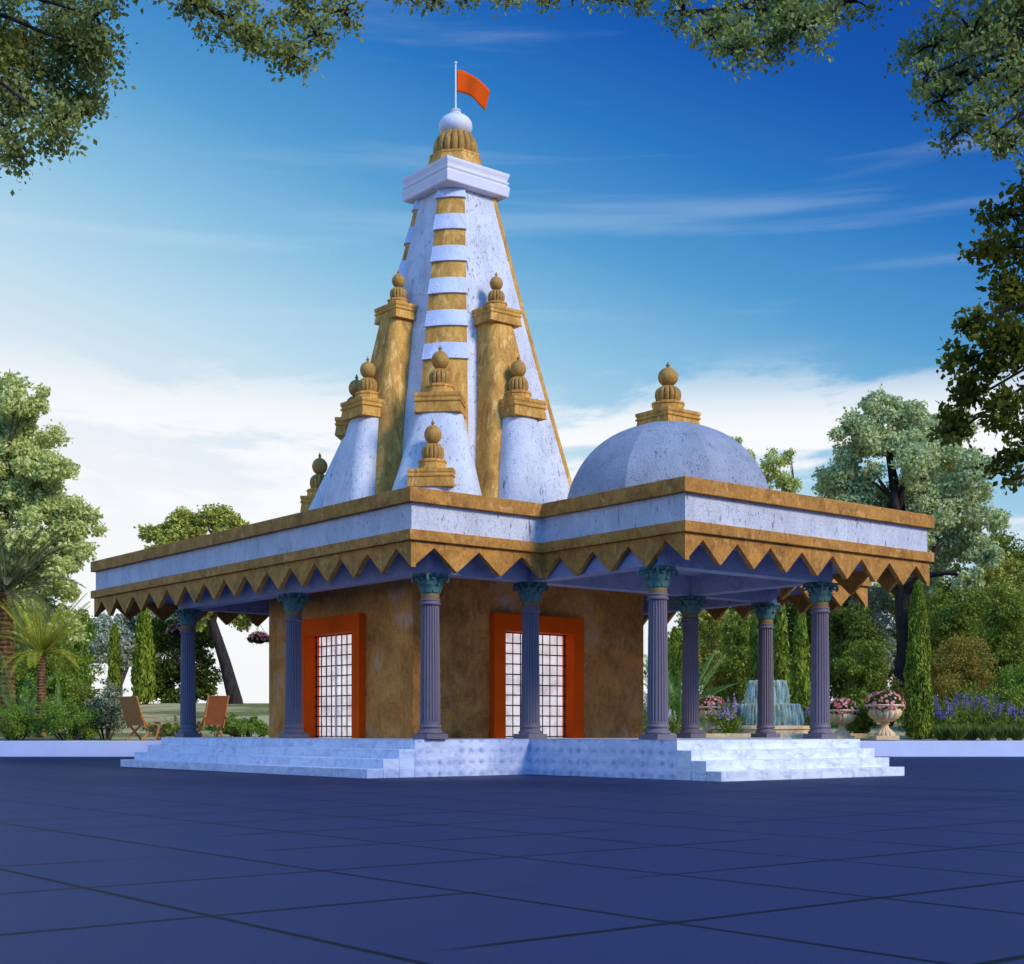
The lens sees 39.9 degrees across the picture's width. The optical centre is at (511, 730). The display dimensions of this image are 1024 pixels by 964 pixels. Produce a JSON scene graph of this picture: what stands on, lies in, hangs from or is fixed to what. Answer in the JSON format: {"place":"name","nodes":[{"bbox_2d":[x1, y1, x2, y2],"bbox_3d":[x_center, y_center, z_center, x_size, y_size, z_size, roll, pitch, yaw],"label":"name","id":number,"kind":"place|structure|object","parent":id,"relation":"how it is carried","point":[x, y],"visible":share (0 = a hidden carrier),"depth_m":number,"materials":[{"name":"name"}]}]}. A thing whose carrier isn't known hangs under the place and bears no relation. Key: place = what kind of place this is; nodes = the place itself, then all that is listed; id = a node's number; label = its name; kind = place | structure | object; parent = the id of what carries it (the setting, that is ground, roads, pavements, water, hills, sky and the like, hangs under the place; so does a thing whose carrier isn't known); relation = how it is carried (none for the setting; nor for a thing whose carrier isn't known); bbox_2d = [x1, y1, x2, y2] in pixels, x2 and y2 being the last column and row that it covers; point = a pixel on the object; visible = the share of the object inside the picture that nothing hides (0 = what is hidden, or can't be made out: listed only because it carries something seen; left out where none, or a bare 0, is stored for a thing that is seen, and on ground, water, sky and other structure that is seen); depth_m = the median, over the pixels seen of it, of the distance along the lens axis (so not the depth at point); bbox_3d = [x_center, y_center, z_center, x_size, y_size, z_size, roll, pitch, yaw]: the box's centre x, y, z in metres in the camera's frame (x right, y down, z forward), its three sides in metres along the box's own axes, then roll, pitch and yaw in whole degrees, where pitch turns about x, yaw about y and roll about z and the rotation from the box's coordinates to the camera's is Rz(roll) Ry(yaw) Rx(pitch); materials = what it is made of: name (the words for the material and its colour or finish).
{"place":"outdoors","nodes":[
{"label":"outdoors","id":0,"kind":"place"},
{"bbox_2d":[0,757,1023,963],"bbox_3d":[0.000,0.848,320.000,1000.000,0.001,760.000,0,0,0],"label":"ground","id":1,"kind":"structure","parent":0,"point":[107,860],"depth_m":8.72,"materials":[{"name":"tile"}]},
{"bbox_2d":[0,0,571,195],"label":"broad tree","id":2,"kind":"object","parent":1,"relation":"on","point":[82,41],"visible":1,"depth_m":15.61,"materials":[{"name":"green plant"}]},
{"bbox_2d":[0,741,1023,756],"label":"garden kerb","id":3,"kind":"structure","parent":1,"relation":"on","point":[881,748],"depth_m":45.90,"materials":[{"name":"stone"}]},
{"bbox_2d":[91,108,933,781],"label":"temple","id":4,"kind":"structure","parent":1,"relation":"on","point":[451,568],"depth_m":29.05,"materials":[{"name":"stone"}]},
{"bbox_2d":[165,623,180,638],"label":"flowering plant","id":5,"kind":"object","parent":4,"relation":"hanging from","point":[172,629],"visible":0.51,"depth_m":38.28,"materials":[{"name":"pink plant"}]},
{"bbox_2d":[253,625,265,643],"bbox_3d":[-7.427,-2.917,41.500,0.546,0.740,0.520,0,0,0],"label":"hanging basket","id":6,"kind":"object","parent":4,"relation":"hanging from","point":[261,642],"visible":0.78,"depth_m":41.39,"materials":[{"name":"black metal"}]},
{"bbox_2d":[246,631,268,645],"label":"flowering plant","id":7,"kind":"object","parent":6,"relation":"in","point":[262,635],"visible":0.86,"depth_m":41.28,"materials":[{"name":"pink plant"}]},
{"bbox_2d":[298,613,365,737],"bbox_3d":[-3.791,-1.142,30.445,0.460,2.600,2.520,0,0,-39],"label":"door","id":8,"kind":"structure","parent":4,"relation":"in","point":[333,647],"depth_m":30.60,"materials":[{"name":"orange paint"}]},
{"bbox_2d":[454,61,489,109],"bbox_3d":[-0.906,-14.770,32.354,0.841,1.115,0.174,0,0,-16],"label":"flag","id":9,"kind":"object","parent":4,"relation":"on","point":[476,89],"visible":1,"depth_m":32.34,"materials":[{"name":"orange fabric"}]},
{"bbox_2d":[490,612,583,737],"bbox_3d":[0.462,-1.142,30.116,2.480,2.600,0.460,0,0,-39],"label":"door","id":10,"kind":"structure","parent":4,"relation":"in","point":[561,639],"depth_m":30.42,"materials":[{"name":"orange paint"}]},
{"bbox_2d":[571,0,1023,168],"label":"broad tree","id":11,"kind":"object","parent":1,"relation":"on","point":[779,16],"visible":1,"depth_m":15.32,"materials":[{"name":"green plant"}]},
{"bbox_2d":[926,163,1023,495],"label":"maple tree","id":12,"kind":"object","parent":1,"relation":"on","point":[1001,341],"visible":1,"depth_m":17.10,"materials":[{"name":"green plant"}]},
{"bbox_2d":[0,703,1023,740],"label":"lawn","id":13,"kind":"structure","parent":0,"point":[168,711],"depth_m":58.83,"materials":[{"name":"plant"}]},
{"bbox_2d":[0,703,44,740],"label":"shrub","id":14,"kind":"object","parent":13,"relation":"on","point":[17,720],"visible":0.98,"depth_m":47.26,"materials":[{"name":"green plant"}]},
{"bbox_2d":[14,641,36,708],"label":"bush","id":15,"kind":"object","parent":13,"relation":"on","point":[19,677],"visible":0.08,"depth_m":61.72,"materials":[{"name":"green plant"}]},
{"bbox_2d":[0,652,68,737],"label":"cycad","id":16,"kind":"object","parent":13,"relation":"on","point":[8,703],"visible":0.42,"depth_m":50.10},
{"bbox_2d":[0,525,85,729],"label":"date palm","id":17,"kind":"object","parent":13,"relation":"on","point":[9,581],"visible":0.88,"depth_m":53.72,"materials":[{"name":"green plant"}]},
{"bbox_2d":[0,590,91,736],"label":"date palm","id":18,"kind":"object","parent":13,"relation":"on","point":[41,648],"visible":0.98,"depth_m":49.84,"materials":[{"name":"green plant"}]},
{"bbox_2d":[14,642,85,710],"bbox_3d":[-19.884,-2.002,60.233,3.080,3.546,3.649,0,0,0],"label":"bush","id":19,"kind":"object","parent":13,"relation":"on","point":[63,677],"visible":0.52,"depth_m":59.56,"materials":[{"name":"green plant"}]},
{"bbox_2d":[0,368,108,660],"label":"broadleaf tree","id":20,"kind":"object","parent":13,"relation":"on","point":[34,473],"visible":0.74,"depth_m":60.95,"materials":[{"name":"green plant"}]},
{"bbox_2d":[30,680,84,734],"bbox_3d":[-16.822,-0.836,52.412,2.733,2.086,2.707,0,0,0],"label":"cycad","id":21,"kind":"object","parent":13,"relation":"on","point":[58,690],"visible":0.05,"depth_m":51.91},
{"bbox_2d":[35,694,106,739],"bbox_3d":[-14.989,-0.394,47.537,2.354,1.682,2.656,0,0,-36],"label":"shrub","id":22,"kind":"object","parent":13,"relation":"on","point":[53,720],"visible":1,"depth_m":47.30,"materials":[{"name":"green plant"}]},
{"bbox_2d":[50,605,108,703],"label":"bush","id":23,"kind":"object","parent":13,"relation":"on","point":[85,677],"visible":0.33,"depth_m":65.67,"materials":[{"name":"green plant"}]},
{"bbox_2d":[64,682,105,735],"bbox_3d":[-15.328,-0.742,51.436,1.805,2.089,1.939,0,0,0],"label":"shrub","id":24,"kind":"object","parent":13,"relation":"on","point":[79,697],"visible":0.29,"depth_m":51.09,"materials":[{"name":"green plant"}]},
{"bbox_2d":[48,617,126,666],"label":"distant tree","id":25,"kind":"object","parent":13,"relation":"on","point":[99,647],"visible":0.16,"depth_m":118.85,"materials":[{"name":"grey plant"}]},
{"bbox_2d":[80,678,128,739],"bbox_3d":[-13.717,-0.678,47.992,1.826,2.202,1.570,0,0,30],"label":"shrub","id":26,"kind":"object","parent":13,"relation":"on","point":[108,704],"visible":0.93,"depth_m":47.65,"materials":[{"name":"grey plant"}]},
{"bbox_2d":[106,622,121,700],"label":"cypress","id":27,"kind":"object","parent":13,"relation":"on","point":[114,668],"visible":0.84,"depth_m":77.80,"materials":[{"name":"green plant"}]},
{"bbox_2d":[94,610,167,695],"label":"distant tree","id":28,"kind":"object","parent":13,"relation":"on","point":[127,635],"visible":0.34,"depth_m":124.74,"materials":[{"name":"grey plant"}]},
{"bbox_2d":[119,696,159,739],"bbox_3d":[-12.504,-0.408,47.263,0.916,1.473,1.065,0,0,30],"label":"garden chair","id":29,"kind":"object","parent":13,"relation":"on","point":[132,712],"visible":0.95,"depth_m":47.01,"materials":[{"name":"fabric"}]},
{"bbox_2d":[130,607,156,704],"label":"cypress","id":30,"kind":"object","parent":13,"relation":"on","point":[143,677],"visible":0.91,"depth_m":73.66,"materials":[{"name":"green plant"}]},
{"bbox_2d":[140,722,212,735],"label":"hedge","id":31,"kind":"object","parent":13,"relation":"on","point":[169,728],"visible":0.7,"depth_m":50.62,"materials":[{"name":"green plant"}]},
{"bbox_2d":[153,721,200,739],"bbox_3d":[-11.220,0.017,47.197,1.426,0.644,0.755,0,0,0],"label":"garden table","id":32,"kind":"object","parent":13,"relation":"on","point":[159,725],"visible":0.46,"depth_m":46.85,"materials":[{"name":"brown wood"}]},
{"bbox_2d":[147,616,222,702],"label":"bushy tree","id":33,"kind":"object","parent":13,"relation":"on","point":[167,670],"visible":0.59,"depth_m":78.26,"materials":[{"name":"green plant"}]},
{"bbox_2d":[133,502,252,703],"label":"round tree","id":34,"kind":"object","parent":13,"relation":"on","point":[183,523],"visible":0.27,"depth_m":77.51,"materials":[{"name":"green plant"}]},
{"bbox_2d":[196,695,228,736],"bbox_3d":[-10.109,-0.425,47.473,0.886,1.498,1.084,0,0,-38],"label":"garden chair","id":35,"kind":"object","parent":13,"relation":"on","point":[216,707],"visible":0.85,"depth_m":47.22,"materials":[{"name":"brown wood"}]},
{"bbox_2d":[205,712,268,736],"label":"hedge","id":36,"kind":"object","parent":13,"relation":"on","point":[245,725],"visible":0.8,"depth_m":48.75,"materials":[{"name":"green plant"}]},
{"bbox_2d":[643,691,646,731],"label":"flowering plant","id":37,"kind":"object","parent":13,"relation":"on","point":[645,714],"visible":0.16,"depth_m":50.92,"materials":[{"name":"green plant"}]},
{"bbox_2d":[643,628,682,682],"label":"bush","id":38,"kind":"object","parent":13,"relation":"on","point":[680,636],"visible":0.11,"depth_m":69.50,"materials":[{"name":"green plant"}]},
{"bbox_2d":[668,626,681,707],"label":"cypress","id":39,"kind":"object","parent":13,"relation":"on","point":[674,658],"visible":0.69,"depth_m":65.83,"materials":[{"name":"green plant"}]},
{"bbox_2d":[668,708,681,733],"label":"flowering plant","id":40,"kind":"object","parent":13,"relation":"on","point":[673,726],"visible":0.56,"depth_m":49.89,"materials":[{"name":"green plant"}]},
{"bbox_2d":[643,648,738,728],"bbox_3d":[6.510,-1.620,54.542,4.630,3.688,4.397,0,0,32],"label":"cycad","id":41,"kind":"object","parent":13,"relation":"on","point":[674,697],"visible":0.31,"depth_m":53.80,"materials":[{"name":"plant"}]},
{"bbox_2d":[699,706,722,733],"bbox_3d":[7.387,-0.373,52.500,1.132,1.040,1.132,0,0,-23],"label":"flower urn","id":42,"kind":"object","parent":13,"relation":"on","point":[703,712],"visible":0.56,"depth_m":52.17,"materials":[{"name":"stone"}]},
{"bbox_2d":[699,695,725,711],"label":"flowering plant","id":43,"kind":"object","parent":42,"relation":"in","point":[706,701],"visible":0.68,"depth_m":52.20,"materials":[{"name":"pink plant"}]},
{"bbox_2d":[698,609,740,697],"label":"bush","id":44,"kind":"object","parent":13,"relation":"on","point":[709,627],"visible":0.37,"depth_m":65.64,"materials":[{"name":"green plant"}]},
{"bbox_2d":[706,693,739,731],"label":"flowering plant","id":45,"kind":"object","parent":13,"relation":"on","point":[722,711],"visible":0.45,"depth_m":51.44,"materials":[{"name":"green plant"}]},
{"bbox_2d":[674,607,773,696],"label":"bush","id":46,"kind":"object","parent":13,"relation":"on","point":[681,625],"visible":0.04,"depth_m":77.43,"materials":[{"name":"green plant"}]},
{"bbox_2d":[707,661,742,704],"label":"bush","id":47,"kind":"object","parent":13,"relation":"on","point":[719,678],"visible":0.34,"depth_m":63.66,"materials":[{"name":"green plant"}]},
{"bbox_2d":[705,708,752,733],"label":"flowering plant","id":48,"kind":"object","parent":13,"relation":"on","point":[729,727],"visible":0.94,"depth_m":49.91,"materials":[{"name":"green plant"}]},
{"bbox_2d":[711,612,751,710],"bbox_3d":[10.027,-2.930,62.976,2.023,4.932,2.998,0,0,27],"label":"bush","id":49,"kind":"object","parent":13,"relation":"on","point":[733,640],"visible":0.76,"depth_m":62.63,"materials":[{"name":"green plant"}]},
{"bbox_2d":[712,698,756,729],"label":"flowering plant","id":50,"kind":"object","parent":13,"relation":"on","point":[736,712],"visible":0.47,"depth_m":50.89,"materials":[{"name":"purple plant"}]},
{"bbox_2d":[714,701,756,724],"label":"bush","id":51,"kind":"object","parent":13,"relation":"on","point":[746,714],"visible":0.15,"depth_m":53.45,"materials":[{"name":"green plant"}]},
{"bbox_2d":[746,613,757,723],"bbox_3d":[10.152,-2.492,58.990,0.755,4.857,0.767,0,0,0],"label":"cypress","id":52,"kind":"object","parent":13,"relation":"on","point":[752,690],"visible":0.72,"depth_m":58.84,"materials":[{"name":"green plant"}]},
{"bbox_2d":[711,681,809,733],"bbox_3d":[9.321,-0.832,51.500,4.100,2.240,4.100,0,0,0],"label":"fountain","id":53,"kind":"object","parent":13,"relation":"on","point":[784,729],"visible":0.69,"depth_m":49.79,"materials":[{"name":"stone"}]},
{"bbox_2d":[729,435,802,493],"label":"slender tree","id":54,"kind":"object","parent":13,"relation":"on","point":[768,464],"visible":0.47,"depth_m":83.98,"materials":[{"name":"green plant"}]},
{"bbox_2d":[746,600,808,689],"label":"bush","id":55,"kind":"object","parent":13,"relation":"on","point":[788,607],"visible":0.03,"depth_m":79.02,"materials":[{"name":"green plant"}]},
{"bbox_2d":[773,604,791,725],"bbox_3d":[11.088,-2.710,58.003,0.894,5.448,0.870,0,0,0],"label":"cypress","id":56,"kind":"object","parent":13,"relation":"on","point":[781,667],"visible":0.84,"depth_m":57.79,"materials":[{"name":"green plant"}]},
{"bbox_2d":[773,624,791,683],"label":"bush","id":57,"kind":"object","parent":13,"relation":"on","point":[790,665],"visible":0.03,"depth_m":66.36,"materials":[{"name":"green plant"}]},
{"bbox_2d":[706,734,867,737],"bbox_3d":[8.943,0.288,49.200,6.900,0.360,0.320,0,0,0],"label":"stone edging","id":58,"kind":"object","parent":13,"relation":"on","point":[781,735],"visible":0.22,"depth_m":49.04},
{"bbox_2d":[789,701,809,725],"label":"bush","id":59,"kind":"object","parent":13,"relation":"on","point":[801,711],"visible":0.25,"depth_m":52.68,"materials":[{"name":"green plant"}]},
{"bbox_2d":[789,610,810,725],"bbox_3d":[11.463,-2.480,56.006,0.955,5.300,0.940,0,0,42],"label":"cypress","id":60,"kind":"object","parent":13,"relation":"on","point":[800,690],"visible":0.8,"depth_m":55.78,"materials":[{"name":"green plant"}]},
{"bbox_2d":[790,706,832,733],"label":"flowering plant","id":61,"kind":"object","parent":13,"relation":"on","point":[806,723],"visible":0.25,"depth_m":51.47,"materials":[{"name":"purple plant"}]},
{"bbox_2d":[785,594,857,701],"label":"bush","id":62,"kind":"object","parent":13,"relation":"on","point":[809,614],"visible":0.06,"depth_m":78.28,"materials":[{"name":"green plant"}]},
{"bbox_2d":[830,709,857,738],"bbox_3d":[11.267,-0.202,48.200,1.110,1.020,1.110,0,0,-11],"label":"flower urn","id":63,"kind":"object","parent":13,"relation":"on","point":[841,721],"visible":0.85,"depth_m":47.89,"materials":[{"name":"stone"}]},
{"bbox_2d":[830,697,858,714],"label":"flowering plant","id":64,"kind":"object","parent":63,"relation":"in","point":[843,703],"visible":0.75,"depth_m":47.88,"materials":[{"name":"pink plant"}]},
{"bbox_2d":[809,601,885,702],"bbox_3d":[15.007,-3.063,61.755,3.361,5.353,4.464,0,0,0],"label":"bush","id":65,"kind":"object","parent":13,"relation":"on","point":[853,623],"visible":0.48,"depth_m":61.51,"materials":[{"name":"green plant"}]},
{"bbox_2d":[831,635,895,720],"bbox_3d":[14.091,-1.957,56.793,2.299,3.938,2.512,0,0,-31],"label":"bush","id":66,"kind":"object","parent":13,"relation":"on","point":[865,667],"visible":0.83,"depth_m":56.51,"materials":[{"name":"green plant"}]},
{"bbox_2d":[849,705,877,733],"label":"bush","id":67,"kind":"object","parent":13,"relation":"on","point":[862,723],"visible":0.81,"depth_m":49.31,"materials":[{"name":"green plant"}]},
{"bbox_2d":[837,583,896,681],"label":"bush","id":68,"kind":"object","parent":13,"relation":"on","point":[890,674],"visible":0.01,"depth_m":81.67,"materials":[{"name":"green plant"}]},
{"bbox_2d":[848,586,896,687],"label":"bush","id":69,"kind":"object","parent":13,"relation":"on","point":[874,599],"visible":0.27,"depth_m":75.45,"materials":[{"name":"green plant"}]},
{"bbox_2d":[865,704,904,739],"bbox_3d":[12.532,-0.274,47.400,1.310,1.204,1.310,0,0,0],"label":"flower urn","id":70,"kind":"object","parent":13,"relation":"on","point":[885,718],"visible":0.9,"depth_m":47.05,"materials":[{"name":"stone"}]},
{"bbox_2d":[864,689,905,713],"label":"flowering plant","id":71,"kind":"object","parent":70,"relation":"in","point":[884,697],"visible":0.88,"depth_m":47.08,"materials":[{"name":"pink plant"}]},
{"bbox_2d":[880,675,904,726],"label":"bush","id":72,"kind":"object","parent":13,"relation":"on","point":[895,685],"visible":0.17,"depth_m":57.69,"materials":[{"name":"green plant"}]},
{"bbox_2d":[895,712,905,731],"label":"bush","id":73,"kind":"object","parent":13,"relation":"on","point":[902,717],"visible":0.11,"depth_m":50.64,"materials":[{"name":"green plant"}]},
{"bbox_2d":[811,383,1012,705],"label":"broadleaf tree","id":74,"kind":"object","parent":13,"relation":"on","point":[945,496],"visible":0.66,"depth_m":71.20,"materials":[{"name":"green plant"}]},
{"bbox_2d":[872,567,959,700],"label":"bush","id":75,"kind":"object","parent":13,"relation":"on","point":[893,598],"visible":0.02,"depth_m":83.44,"materials":[{"name":"green plant"}]},
{"bbox_2d":[903,580,934,739],"bbox_3d":[13.935,-2.322,48.300,1.068,5.724,1.067,0,0,23],"label":"cypress","id":76,"kind":"object","parent":13,"relation":"on","point":[918,710],"visible":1,"depth_m":48.04,"materials":[{"name":"green plant"}]},
{"bbox_2d":[904,596,955,708],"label":"bush","id":77,"kind":"object","parent":13,"relation":"on","point":[935,640],"visible":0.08,"depth_m":69.42,"materials":[{"name":"green plant"}]},
{"bbox_2d":[929,695,953,737],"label":"flowering plant","id":78,"kind":"object","parent":13,"relation":"on","point":[934,707],"visible":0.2,"depth_m":49.42,"materials":[{"name":"purple plant"}]},
{"bbox_2d":[930,723,952,739],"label":"grass tuft","id":79,"kind":"object","parent":13,"relation":"on","point":[938,732],"visible":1,"depth_m":47.07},
{"bbox_2d":[927,703,962,738],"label":"flowering plant","id":80,"kind":"object","parent":13,"relation":"on","point":[942,721],"visible":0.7,"depth_m":48.26,"materials":[{"name":"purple plant"}]},
{"bbox_2d":[933,697,968,737],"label":"flowering plant","id":81,"kind":"object","parent":13,"relation":"on","point":[954,716],"visible":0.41,"depth_m":48.98,"materials":[{"name":"purple plant"}]},
{"bbox_2d":[945,724,968,740],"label":"grass tuft","id":82,"kind":"object","parent":13,"relation":"on","point":[956,734],"visible":1,"depth_m":46.87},
{"bbox_2d":[926,584,993,706],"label":"bush","id":83,"kind":"object","parent":13,"relation":"on","point":[957,618],"visible":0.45,"depth_m":65.44,"materials":[{"name":"green plant"}]},
{"bbox_2d":[926,559,995,648],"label":"bush","id":84,"kind":"object","parent":13,"relation":"on","point":[957,567],"visible":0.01,"depth_m":79.32,"materials":[{"name":"green plant"}]},
{"bbox_2d":[951,693,979,724],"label":"flowering plant","id":85,"kind":"object","parent":13,"relation":"on","point":[965,703],"visible":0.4,"depth_m":50.39,"materials":[{"name":"purple plant"}]},
{"bbox_2d":[930,629,1001,710],"bbox_3d":[17.597,-1.911,54.842,3.161,4.144,3.989,0,0,0],"label":"bush","id":86,"kind":"object","parent":13,"relation":"on","point":[944,677],"visible":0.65,"depth_m":54.69,"materials":[{"name":"green plant"}]},
{"bbox_2d":[959,723,980,739],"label":"grass tuft","id":87,"kind":"object","parent":13,"relation":"on","point":[971,734],"visible":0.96,"depth_m":47.18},
{"bbox_2d":[960,691,993,737],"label":"flowering plant","id":88,"kind":"object","parent":13,"relation":"on","point":[975,716],"visible":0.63,"depth_m":49.22,"materials":[{"name":"green plant"}]},
{"bbox_2d":[935,681,1023,725],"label":"flowering plant","id":89,"kind":"object","parent":13,"relation":"on","point":[989,694],"visible":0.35,"depth_m":52.55,"materials":[{"name":"green plant"}]},
{"bbox_2d":[974,723,998,740],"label":"grass tuft","id":90,"kind":"object","parent":13,"relation":"on","point":[983,733],"visible":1,"depth_m":46.88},
{"bbox_2d":[970,695,1006,727],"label":"flowering plant","id":91,"kind":"object","parent":13,"relation":"on","point":[991,709],"visible":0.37,"depth_m":50.12,"materials":[{"name":"purple plant"}]},
{"bbox_2d":[970,582,1023,705],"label":"bush","id":92,"kind":"object","parent":13,"relation":"on","point":[1004,613],"visible":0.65,"depth_m":58.39,"materials":[{"name":"green plant"}]},
{"bbox_2d":[973,552,1023,658],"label":"bush","id":93,"kind":"object","parent":13,"relation":"on","point":[1009,569],"visible":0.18,"depth_m":73.41,"materials":[{"name":"green plant"}]},
{"bbox_2d":[974,530,1023,651],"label":"bush","id":94,"kind":"object","parent":13,"relation":"on","point":[1004,543],"visible":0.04,"depth_m":77.56,"materials":[{"name":"green plant"}]},
{"bbox_2d":[985,701,1017,737],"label":"flowering plant","id":95,"kind":"object","parent":13,"relation":"on","point":[998,717],"visible":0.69,"depth_m":48.93,"materials":[{"name":"green plant"}]},
{"bbox_2d":[989,723,1013,739],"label":"grass tuft","id":96,"kind":"object","parent":13,"relation":"on","point":[1003,734],"visible":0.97,"depth_m":47.07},
{"bbox_2d":[993,707,1021,737],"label":"flowering plant","id":97,"kind":"object","parent":13,"relation":"on","point":[1017,709],"visible":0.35,"depth_m":49.52,"materials":[{"name":"green plant"}]},
{"bbox_2d":[993,662,1023,716],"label":"bush","id":98,"kind":"object","parent":13,"relation":"on","point":[1018,679],"visible":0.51,"depth_m":53.90,"materials":[{"name":"green plant"}]},
{"bbox_2d":[1004,706,1023,737],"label":"flowering plant","id":99,"kind":"object","parent":13,"relation":"on","point":[1020,722],"visible":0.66,"depth_m":49.18,"materials":[{"name":"green plant"}]},
{"bbox_2d":[1006,723,1023,740],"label":"grass tuft","id":100,"kind":"object","parent":13,"relation":"on","point":[1016,734],"visible":1,"depth_m":46.97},
{"bbox_2d":[0,0,1023,703],"label":"sky","id":101,"kind":"structure","parent":0,"point":[195,294],"materials":[{"name":"blue"}]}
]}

